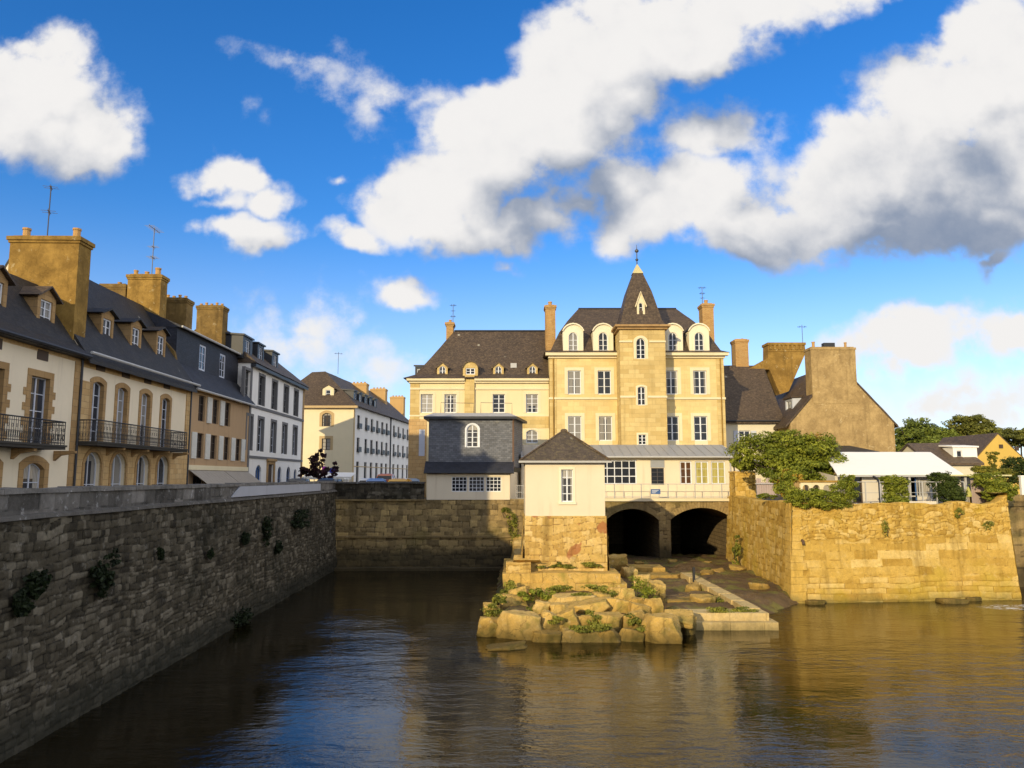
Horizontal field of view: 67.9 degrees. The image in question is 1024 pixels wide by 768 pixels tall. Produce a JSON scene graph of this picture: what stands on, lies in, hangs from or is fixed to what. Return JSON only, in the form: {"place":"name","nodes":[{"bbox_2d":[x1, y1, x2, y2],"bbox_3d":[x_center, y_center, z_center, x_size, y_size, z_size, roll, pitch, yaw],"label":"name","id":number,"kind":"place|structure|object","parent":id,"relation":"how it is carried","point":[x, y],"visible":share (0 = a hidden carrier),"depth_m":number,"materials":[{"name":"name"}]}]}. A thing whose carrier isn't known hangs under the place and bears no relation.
{"place":"outdoors","nodes":[
{"label":"outdoors","id":0,"kind":"place"},
{"bbox_2d":[0,544,1023,767],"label":"river water","id":1,"kind":"structure","parent":0,"point":[370,669],"depth_m":21.15,"materials":[{"name":"liquid"}]},
{"bbox_2d":[0,481,336,762],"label":"quay wall","id":2,"kind":"structure","parent":1,"relation":"in","point":[73,646],"depth_m":22.05,"materials":[{"name":"stone"}]},
{"bbox_2d":[12,587,35,617],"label":"wall plant","id":3,"kind":"object","parent":2,"relation":"attached to","point":[23,605],"depth_m":16.75,"materials":[{"name":"green plant"}]},
{"bbox_2d":[22,569,52,600],"bbox_3d":[-10.846,4.587,17.340,0.444,0.706,0.791,0,-7,0],"label":"wall plant","id":4,"kind":"object","parent":2,"relation":"attached to","point":[35,580],"depth_m":17.25,"materials":[{"name":"green plant"}]},
{"bbox_2d":[88,548,121,597],"bbox_3d":[-10.863,5.042,20.251,0.626,1.330,1.307,0,-7,0],"label":"wall plant","id":5,"kind":"object","parent":2,"relation":"attached to","point":[104,576],"depth_m":20.18,"materials":[{"name":"green plant"}]},
{"bbox_2d":[230,606,253,628],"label":"wall plant","id":6,"kind":"object","parent":2,"relation":"attached to","point":[245,617],"depth_m":30.86,"materials":[{"name":"green plant"}]},
{"bbox_2d":[291,509,310,528],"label":"wall plant","id":7,"kind":"object","parent":2,"relation":"attached to","point":[302,515],"depth_m":40.08,"materials":[{"name":"green plant"}]},
{"bbox_2d":[334,482,524,570],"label":"river wall","id":8,"kind":"structure","parent":1,"relation":"in","point":[393,526],"depth_m":50.34,"materials":[{"name":"stone"}]},
{"bbox_2d":[424,402,526,499],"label":"slate hung house","id":9,"kind":"structure","parent":8,"relation":"on","point":[474,456],"depth_m":51.51,"materials":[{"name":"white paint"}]},
{"bbox_2d":[452,477,466,491],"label":"window","id":10,"kind":"structure","parent":9,"relation":"in","point":[459,484],"depth_m":50.80,"materials":[{"name":"glass"}]},
{"bbox_2d":[465,423,479,446],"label":"window","id":11,"kind":"structure","parent":9,"relation":"in","point":[472,430],"depth_m":51.73,"materials":[{"name":"white paint"}]},
{"bbox_2d":[469,477,483,491],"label":"window","id":12,"kind":"structure","parent":9,"relation":"in","point":[476,484],"depth_m":50.80,"materials":[{"name":"glass"}]},
{"bbox_2d":[486,477,500,491],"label":"window","id":13,"kind":"structure","parent":9,"relation":"in","point":[493,484],"depth_m":50.80,"materials":[{"name":"white paint"}]},
{"bbox_2d":[486,640,527,650],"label":"flat rock","id":14,"kind":"object","parent":1,"relation":"in","point":[514,645],"visible":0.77,"depth_m":26.83,"materials":[{"name":"stone"}]},
{"bbox_2d":[541,609,559,630],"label":"boulder","id":15,"kind":"object","parent":1,"relation":"in","point":[546,615],"visible":0.51,"depth_m":28.69,"materials":[{"name":"stone"}]},
{"bbox_2d":[641,613,682,643],"bbox_3d":[5.560,9.240,28.277,1.522,1.330,1.411,-1,-6,11],"label":"boulder","id":16,"kind":"object","parent":1,"relation":"in","point":[662,628],"visible":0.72,"depth_m":27.73,"materials":[{"name":"stone"}]},
{"bbox_2d":[605,498,728,558],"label":"arched bridge","id":17,"kind":"structure","parent":1,"relation":"in","point":[655,527],"depth_m":56.64,"materials":[{"name":"stone"}]},
{"bbox_2d":[0,0,1023,456],"label":"sky","id":18,"kind":"structure","parent":0,"point":[336,176],"materials":[{"name":"blue"}]},
{"bbox_2d":[424,497,784,499],"bbox_3d":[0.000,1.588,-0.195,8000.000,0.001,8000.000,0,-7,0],"label":"ground","id":19,"kind":"structure","parent":0,"point":[779,498],"depth_m":57.84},
{"bbox_2d":[0,227,94,487],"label":"town house","id":20,"kind":"structure","parent":19,"relation":"on","point":[44,284],"depth_m":32.91,"materials":[{"name":"beige paint"}]},
{"bbox_2d":[0,361,10,440],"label":"window","id":21,"kind":"structure","parent":20,"relation":"in","point":[5,387],"depth_m":29.59,"materials":[{"name":"white paint"}]},
{"bbox_2d":[17,455,48,487],"bbox_3d":[-19.944,4.184,31.445,0.280,2.459,2.050,0,-7,-1],"label":"window","id":22,"kind":"structure","parent":20,"relation":"in","point":[33,471],"depth_m":31.74,"materials":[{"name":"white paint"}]},
{"bbox_2d":[20,368,55,442],"bbox_3d":[-19.944,0.995,31.836,0.280,3.128,2.240,0,-7,-1],"label":"window","id":23,"kind":"structure","parent":20,"relation":"in","point":[39,393],"depth_m":32.12,"materials":[{"name":"white paint"}]},
{"bbox_2d":[5,259,200,485],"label":"town house","id":24,"kind":"structure","parent":19,"relation":"on","point":[138,388],"depth_m":40.99,"materials":[{"name":"beige paint"}]},
{"bbox_2d":[84,453,95,485],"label":"window","id":25,"kind":"structure","parent":24,"relation":"in","point":[90,464],"depth_m":36.32,"materials":[{"name":"white paint"}]},
{"bbox_2d":[86,376,106,440],"bbox_3d":[-20.034,1.227,36.451,0.285,3.187,1.530,0,-7,-1],"label":"window","id":26,"kind":"structure","parent":24,"relation":"in","point":[98,386],"depth_m":36.78,"materials":[{"name":"white paint"}]},
{"bbox_2d":[111,454,121,485],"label":"window","id":27,"kind":"structure","parent":24,"relation":"in","point":[116,465],"depth_m":38.80,"materials":[{"name":"white paint"}]},
{"bbox_2d":[112,383,130,443],"bbox_3d":[-20.082,1.520,38.837,0.285,3.187,1.530,0,-7,-1],"label":"window","id":28,"kind":"structure","parent":24,"relation":"in","point":[121,401],"depth_m":39.22,"materials":[{"name":"glass"}]},
{"bbox_2d":[136,389,152,445],"bbox_3d":[-20.134,1.837,41.420,0.285,3.187,1.530,0,-7,-1],"label":"window","id":29,"kind":"structure","parent":24,"relation":"in","point":[145,395],"depth_m":41.81,"materials":[{"name":"glass"}]},
{"bbox_2d":[158,394,171,447],"bbox_3d":[-20.185,2.148,43.949,0.285,3.187,1.530,0,-7,-1],"label":"window","id":30,"kind":"structure","parent":24,"relation":"in","point":[165,412],"depth_m":44.38,"materials":[{"name":"white paint"}]},
{"bbox_2d":[145,294,260,483],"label":"town house","id":31,"kind":"structure","parent":19,"relation":"on","point":[205,356],"depth_m":52.28,"materials":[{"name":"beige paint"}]},
{"bbox_2d":[194,330,309,481],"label":"town house","id":32,"kind":"structure","parent":19,"relation":"on","point":[273,389],"depth_m":64.46,"materials":[{"name":"white paint"}]},
{"bbox_2d":[256,415,264,451],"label":"window","id":33,"kind":"structure","parent":32,"relation":"in","point":[261,420],"depth_m":62.29,"materials":[{"name":"glass"}]},
{"bbox_2d":[258,372,265,406],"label":"window","id":34,"kind":"structure","parent":32,"relation":"in","point":[262,378],"depth_m":62.58,"materials":[{"name":"glass"}]},
{"bbox_2d":[297,449,338,478],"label":"purple tree","id":35,"kind":"object","parent":19,"relation":"on","point":[313,471],"visible":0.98,"depth_m":67.37,"materials":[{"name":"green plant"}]},
{"bbox_2d":[301,372,408,481],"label":"corner building","id":36,"kind":"structure","parent":19,"relation":"on","point":[360,430],"depth_m":90.26,"materials":[{"name":"white paint"}]},
{"bbox_2d":[404,320,548,497],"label":"cream wing","id":37,"kind":"structure","parent":19,"relation":"on","point":[498,371],"depth_m":60.92,"materials":[{"name":"paint"}]},
{"bbox_2d":[419,391,435,412],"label":"window","id":38,"kind":"structure","parent":37,"relation":"in","point":[427,399],"depth_m":60.85,"materials":[{"name":"white paint"}]},
{"bbox_2d":[441,391,458,412],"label":"window","id":39,"kind":"structure","parent":37,"relation":"in","point":[452,397],"depth_m":60.85,"materials":[{"name":"white paint"}]},
{"bbox_2d":[490,391,507,412],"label":"window","id":40,"kind":"structure","parent":37,"relation":"in","point":[498,399],"depth_m":60.85,"materials":[{"name":"white paint"}]},
{"bbox_2d":[523,391,540,412],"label":"window","id":41,"kind":"structure","parent":37,"relation":"in","point":[531,399],"depth_m":60.85,"materials":[{"name":"white paint"}]},
{"bbox_2d":[524,428,539,442],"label":"window","id":42,"kind":"structure","parent":37,"relation":"in","point":[531,435],"depth_m":60.55,"materials":[{"name":"white paint"}]},
{"bbox_2d":[521,445,733,497],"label":"gallery building","id":43,"kind":"structure","parent":19,"relation":"on","point":[678,471],"depth_m":54.39,"materials":[{"name":"white paint"}]},
{"bbox_2d":[604,460,636,483],"bbox_3d":[7.607,6.320,54.466,2.631,1.733,0.080,0,-7,0],"label":"window","id":44,"kind":"structure","parent":43,"relation":"in","point":[618,471],"depth_m":54.46,"materials":[{"name":"glass"}]},
{"bbox_2d":[650,460,664,484],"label":"window","id":45,"kind":"structure","parent":43,"relation":"in","point":[657,466],"depth_m":54.41,"materials":[{"name":"grey glass"}]},
{"bbox_2d":[680,461,691,483],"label":"window","id":46,"kind":"structure","parent":43,"relation":"in","point":[685,466],"depth_m":54.45,"materials":[{"name":"white paint"}]},
{"bbox_2d":[695,461,708,483],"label":"window","id":47,"kind":"structure","parent":43,"relation":"in","point":[701,467],"depth_m":54.46,"materials":[{"name":"white paint"}]},
{"bbox_2d":[711,461,725,483],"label":"window","id":48,"kind":"structure","parent":43,"relation":"in","point":[717,467],"depth_m":54.46,"materials":[{"name":"white paint"}]},
{"bbox_2d":[543,245,729,447],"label":"mansion","id":49,"kind":"structure","parent":19,"relation":"on","point":[639,367],"depth_m":60.24,"materials":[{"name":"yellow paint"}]},
{"bbox_2d":[564,367,583,393],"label":"window","id":50,"kind":"structure","parent":49,"relation":"in","point":[574,376],"depth_m":60.55,"materials":[{"name":"white paint"}]},
{"bbox_2d":[565,413,584,440],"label":"window","id":51,"kind":"structure","parent":49,"relation":"in","point":[574,422],"depth_m":60.12,"materials":[{"name":"white paint"}]},
{"bbox_2d":[594,367,613,393],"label":"window","id":52,"kind":"structure","parent":49,"relation":"in","point":[604,376],"depth_m":60.55,"materials":[{"name":"white paint"}]},
{"bbox_2d":[596,413,615,440],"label":"window","id":53,"kind":"structure","parent":49,"relation":"in","point":[605,422],"depth_m":60.11,"materials":[{"name":"white paint"}]},
{"bbox_2d":[666,367,680,393],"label":"window","id":54,"kind":"structure","parent":49,"relation":"in","point":[673,374],"depth_m":60.57,"materials":[{"name":"white paint"}]},
{"bbox_2d":[667,413,682,440],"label":"window","id":55,"kind":"structure","parent":49,"relation":"in","point":[674,420],"depth_m":60.12,"materials":[{"name":"white paint"}]},
{"bbox_2d":[690,367,709,393],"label":"window","id":56,"kind":"structure","parent":49,"relation":"in","point":[699,376],"depth_m":60.55,"materials":[{"name":"white paint"}]},
{"bbox_2d":[691,413,710,440],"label":"window","id":57,"kind":"structure","parent":49,"relation":"in","point":[700,422],"depth_m":60.11,"materials":[{"name":"white paint"}]},
{"bbox_2d":[728,471,755,497],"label":"gate pier","id":58,"kind":"structure","parent":19,"relation":"on","point":[741,483],"depth_m":50.94,"materials":[{"name":"stone"}]},
{"bbox_2d":[724,338,805,496],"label":"town house","id":59,"kind":"structure","parent":19,"relation":"on","point":[751,403],"depth_m":67.47,"materials":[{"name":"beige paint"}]},
{"bbox_2d":[724,429,848,499],"bbox_3d":[16.994,5.143,46.462,7.354,4.755,4.321,0,-7,0],"label":"broad tree","id":60,"kind":"object","parent":19,"relation":"on","point":[782,451],"visible":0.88,"depth_m":45.80,"materials":[{"name":"green plant"}]},
{"bbox_2d":[773,342,897,496],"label":"gable house","id":61,"kind":"structure","parent":19,"relation":"on","point":[826,393],"depth_m":61.27,"materials":[{"name":"beige paint"}]},
{"bbox_2d":[726,491,1021,602],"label":"bastion wall","id":62,"kind":"structure","parent":19,"relation":"on","point":[926,552],"depth_m":37.63,"materials":[{"name":"stone"}]},
{"bbox_2d":[755,478,775,494],"bbox_3d":[14.628,5.786,43.078,1.689,1.025,0.135,0,-7,0],"label":"board fence","id":63,"kind":"object","parent":62,"relation":"on","point":[763,487],"visible":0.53,"depth_m":43.10,"materials":[{"name":"wood"}]},
{"bbox_2d":[768,468,803,498],"bbox_3d":[14.289,5.192,39.721,1.793,1.650,2.072,-3,-8,24],"label":"flowering shrub","id":64,"kind":"object","parent":62,"relation":"on","point":[787,479],"visible":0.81,"depth_m":39.76,"materials":[{"name":"green plant"}]},
{"bbox_2d":[782,474,859,509],"bbox_3d":[15.322,5.359,37.735,3.928,1.811,1.490,0,-7,0],"label":"ivy","id":65,"kind":"object","parent":62,"relation":"attached to","point":[797,496],"visible":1,"depth_m":37.44,"materials":[{"name":"green plant"}]},
{"bbox_2d":[797,480,853,501],"bbox_3d":[16.007,5.462,38.713,2.804,1.094,0.300,0,-7,0],"label":"balustrade","id":66,"kind":"object","parent":62,"relation":"on","point":[820,484],"visible":0.34,"depth_m":38.66,"materials":[{"name":"stone"}]},
{"bbox_2d":[967,471,1019,500],"bbox_3d":[25.595,5.445,40.502,2.430,1.600,1.849,4,-8,-28],"label":"bush","id":67,"kind":"object","parent":62,"relation":"on","point":[994,484],"visible":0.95,"depth_m":40.17,"materials":[{"name":"green plant"}]},
{"bbox_2d":[878,474,911,502],"bbox_3d":[20.047,5.611,39.673,1.732,1.833,1.468,7,-10,-44],"label":"hedge","id":68,"kind":"object","parent":19,"relation":"on","point":[895,485],"visible":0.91,"depth_m":39.52,"materials":[{"name":"green plant"}]},
{"bbox_2d":[805,452,1011,503],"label":"terrace pavilion","id":69,"kind":"structure","parent":19,"relation":"on","point":[914,468],"depth_m":43.77,"materials":[{"name":"white fabric"}]},
{"bbox_2d":[907,477,932,496],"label":"window","id":70,"kind":"structure","parent":69,"relation":"in","point":[919,479],"depth_m":43.29,"materials":[{"name":"metal"}]},
{"bbox_2d":[894,417,938,451],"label":"tree","id":71,"kind":"object","parent":19,"relation":"on","point":[913,431],"visible":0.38,"depth_m":94.47,"materials":[{"name":"green plant"}]},
{"bbox_2d":[920,426,960,442],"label":"tree","id":72,"kind":"object","parent":19,"relation":"on","point":[936,435],"visible":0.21,"depth_m":91.86,"materials":[{"name":"green plant"}]},
{"bbox_2d":[899,443,983,474],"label":"house","id":73,"kind":"structure","parent":19,"relation":"on","point":[959,458],"depth_m":66.61,"materials":[{"name":"beige paint"}]},
{"bbox_2d":[926,471,967,502],"bbox_3d":[22.921,5.474,40.093,2.055,1.798,1.478,0,-7,0],"label":"hedge","id":74,"kind":"object","parent":19,"relation":"on","point":[948,485],"visible":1,"depth_m":39.85,"materials":[{"name":"green plant"}]},
{"bbox_2d":[942,414,1002,435],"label":"tree","id":75,"kind":"object","parent":19,"relation":"on","point":[972,425],"visible":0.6,"depth_m":92.64,"materials":[{"name":"green plant"}]},
{"bbox_2d":[939,433,1023,494],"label":"yellow house","id":76,"kind":"structure","parent":19,"relation":"on","point":[991,442],"depth_m":71.86,"materials":[{"name":"paint"}]},
{"bbox_2d":[969,465,1019,476],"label":"yellow hedge","id":77,"kind":"object","parent":19,"relation":"on","point":[989,469],"visible":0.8,"depth_m":45.31,"materials":[{"name":"green plant"}]},
{"bbox_2d":[968,495,1023,586],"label":"quay wall","id":78,"kind":"structure","parent":19,"relation":"on","point":[1016,510],"depth_m":42.41,"materials":[{"name":"stone"}]},
{"bbox_2d":[999,456,1023,486],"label":"dark bush","id":79,"kind":"object","parent":19,"relation":"on","point":[1014,464],"visible":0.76,"depth_m":46.93,"materials":[{"name":"green plant"}]},
{"bbox_2d":[999,427,1023,455],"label":"tree","id":80,"kind":"object","parent":19,"relation":"on","point":[1014,437],"visible":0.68,"depth_m":118.77,"materials":[{"name":"green plant"}]},
{"bbox_2d":[496,554,798,615],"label":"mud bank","id":81,"kind":"structure","parent":0,"point":[773,598],"depth_m":39.80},
{"bbox_2d":[476,616,497,636],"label":"boulder","id":82,"kind":"object","parent":81,"relation":"on","point":[487,626],"visible":0.56,"depth_m":28.81,"materials":[{"name":"stone"}]},
{"bbox_2d":[480,593,506,616],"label":"weed clump","id":83,"kind":"object","parent":81,"relation":"on","point":[496,601],"visible":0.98,"depth_m":30.11,"materials":[{"name":"green plant"}]},
{"bbox_2d":[500,593,527,609],"bbox_3d":[0.019,9.556,32.815,1.325,0.967,1.118,2,-10,-13],"label":"boulder","id":84,"kind":"object","parent":81,"relation":"on","point":[513,600],"visible":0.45,"depth_m":32.49,"materials":[{"name":"stone"}]},
{"bbox_2d":[496,610,542,639],"bbox_3d":[0.278,9.429,28.938,1.853,1.624,1.570,0,-6,1],"label":"boulder","id":85,"kind":"object","parent":81,"relation":"on","point":[518,624],"visible":0.59,"depth_m":28.32,"materials":[{"name":"stone"}]},
{"bbox_2d":[506,536,539,572],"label":"pier wall","id":86,"kind":"structure","parent":81,"relation":"on","point":[518,563],"depth_m":37.00,"materials":[{"name":"stone"}]},
{"bbox_2d":[517,587,555,601],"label":"weed clump","id":87,"kind":"object","parent":81,"relation":"on","point":[538,593],"visible":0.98,"depth_m":33.01,"materials":[{"name":"green plant"}]},
{"bbox_2d":[531,629,561,642],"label":"boulder","id":88,"kind":"object","parent":81,"relation":"on","point":[547,636],"visible":0.55,"depth_m":27.85,"materials":[{"name":"stone"}]},
{"bbox_2d":[502,559,626,591],"bbox_3d":[2.516,9.964,39.667,5.974,1.036,6.856,0,-7,0],"label":"pier ledge","id":89,"kind":"object","parent":81,"relation":"on","point":[575,579],"visible":0.62,"depth_m":36.42,"materials":[{"name":"stone"}]},
{"bbox_2d":[519,429,611,570],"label":"pier house","id":90,"kind":"structure","parent":89,"relation":"on","point":[564,499],"depth_m":38.04,"materials":[{"name":"white paint"}]},
{"bbox_2d":[559,467,575,501],"bbox_3d":[2.771,5.059,38.238,0.820,1.732,0.200,0,-7,0],"label":"window","id":91,"kind":"structure","parent":90,"relation":"in","point":[566,474],"depth_m":38.24,"materials":[{"name":"white paint"}]},
{"bbox_2d":[556,606,578,628],"bbox_3d":[2.008,9.350,29.344,1.249,1.228,1.200,-18,-8,1],"label":"boulder","id":92,"kind":"object","parent":81,"relation":"on","point":[569,615],"visible":0.41,"depth_m":28.87,"materials":[{"name":"stone"}]},
{"bbox_2d":[548,592,596,602],"bbox_3d":[2.593,9.371,32.834,2.070,0.673,1.361,1,-3,-6],"label":"boulder","id":93,"kind":"object","parent":81,"relation":"on","point":[562,597],"visible":0.42,"depth_m":32.29,"materials":[{"name":"stone"}]},
{"bbox_2d":[543,584,608,592],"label":"weed clump","id":94,"kind":"object","parent":81,"relation":"on","point":[563,588],"visible":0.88,"depth_m":34.21,"materials":[{"name":"green plant"}]},
{"bbox_2d":[559,628,602,642],"bbox_3d":[2.507,9.534,28.253,1.714,0.838,1.128,4,-9,2],"label":"boulder","id":95,"kind":"object","parent":81,"relation":"on","point":[570,636],"visible":0.38,"depth_m":27.89,"materials":[{"name":"stone"}]},
{"bbox_2d":[547,616,612,632],"bbox_3d":[2.429,8.898,28.049,2.474,0.520,0.839,-3,-7,20],"label":"weed clump","id":96,"kind":"object","parent":95,"relation":"on","point":[585,629],"visible":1,"depth_m":27.84,"materials":[{"name":"green plant"}]},
{"bbox_2d":[565,596,609,613],"bbox_3d":[3.041,9.235,30.947,1.760,0.880,1.440,-4,-8,-12],"label":"boulder","id":97,"kind":"object","parent":81,"relation":"on","point":[598,604],"visible":0.47,"depth_m":30.48,"materials":[{"name":"stone"}]},
{"bbox_2d":[597,628,620,642],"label":"boulder","id":98,"kind":"object","parent":81,"relation":"on","point":[612,635],"visible":0.44,"depth_m":27.83,"materials":[{"name":"stone"}]},
{"bbox_2d":[594,612,624,632],"bbox_3d":[3.766,9.427,29.535,1.275,1.070,1.108,-1,-11,9],"label":"boulder","id":99,"kind":"object","parent":81,"relation":"on","point":[615,619],"visible":0.56,"depth_m":29.17,"materials":[{"name":"stone"}]},
{"bbox_2d":[604,596,628,612],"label":"boulder","id":100,"kind":"object","parent":81,"relation":"on","point":[618,605],"visible":0.44,"depth_m":30.84,"materials":[{"name":"stone"}]},
{"bbox_2d":[609,554,627,570],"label":"boulder","id":101,"kind":"object","parent":81,"relation":"on","point":[618,561],"visible":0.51,"depth_m":46.14,"materials":[{"name":"stone"}]},
{"bbox_2d":[608,587,634,600],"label":"boulder","id":102,"kind":"object","parent":81,"relation":"on","point":[626,594],"visible":0.5,"depth_m":33.09,"materials":[{"name":"stone"}]},
{"bbox_2d":[619,628,644,641],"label":"boulder","id":103,"kind":"object","parent":81,"relation":"on","point":[629,635],"visible":0.53,"depth_m":28.01,"materials":[{"name":"stone"}]},
{"bbox_2d":[628,575,657,598],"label":"weed clump","id":104,"kind":"object","parent":81,"relation":"on","point":[646,591],"visible":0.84,"depth_m":34.53,"materials":[{"name":"green plant"}]},
{"bbox_2d":[643,598,663,613],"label":"boulder","id":105,"kind":"object","parent":81,"relation":"on","point":[656,605],"visible":0.37,"depth_m":30.83,"materials":[{"name":"stone"}]},
{"bbox_2d":[648,580,665,598],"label":"boulder","id":106,"kind":"object","parent":81,"relation":"on","point":[659,586],"visible":0.6,"depth_m":35.39,"materials":[{"name":"stone"}]},
{"bbox_2d":[681,616,696,634],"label":"boulder","id":107,"kind":"object","parent":81,"relation":"on","point":[684,631],"visible":0.27,"depth_m":29.19,"materials":[{"name":"stone"}]},
{"bbox_2d":[664,609,693,628],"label":"stone slab","id":108,"kind":"structure","parent":107,"relation":"on","point":[685,617],"depth_m":28.96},
{"bbox_2d":[626,564,778,629],"bbox_3d":[8.431,10.302,37.709,3.592,1.960,15.604,0,-7,-3],"label":"stone landing","id":109,"kind":"object","parent":81,"relation":"on","point":[761,619],"visible":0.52,"depth_m":30.45,"materials":[{"name":"beige stone"}]},
{"bbox_2d":[706,606,758,612],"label":"weed clump","id":110,"kind":"object","parent":109,"relation":"on","point":[719,609],"visible":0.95,"depth_m":30.68,"materials":[{"name":"green plant"}]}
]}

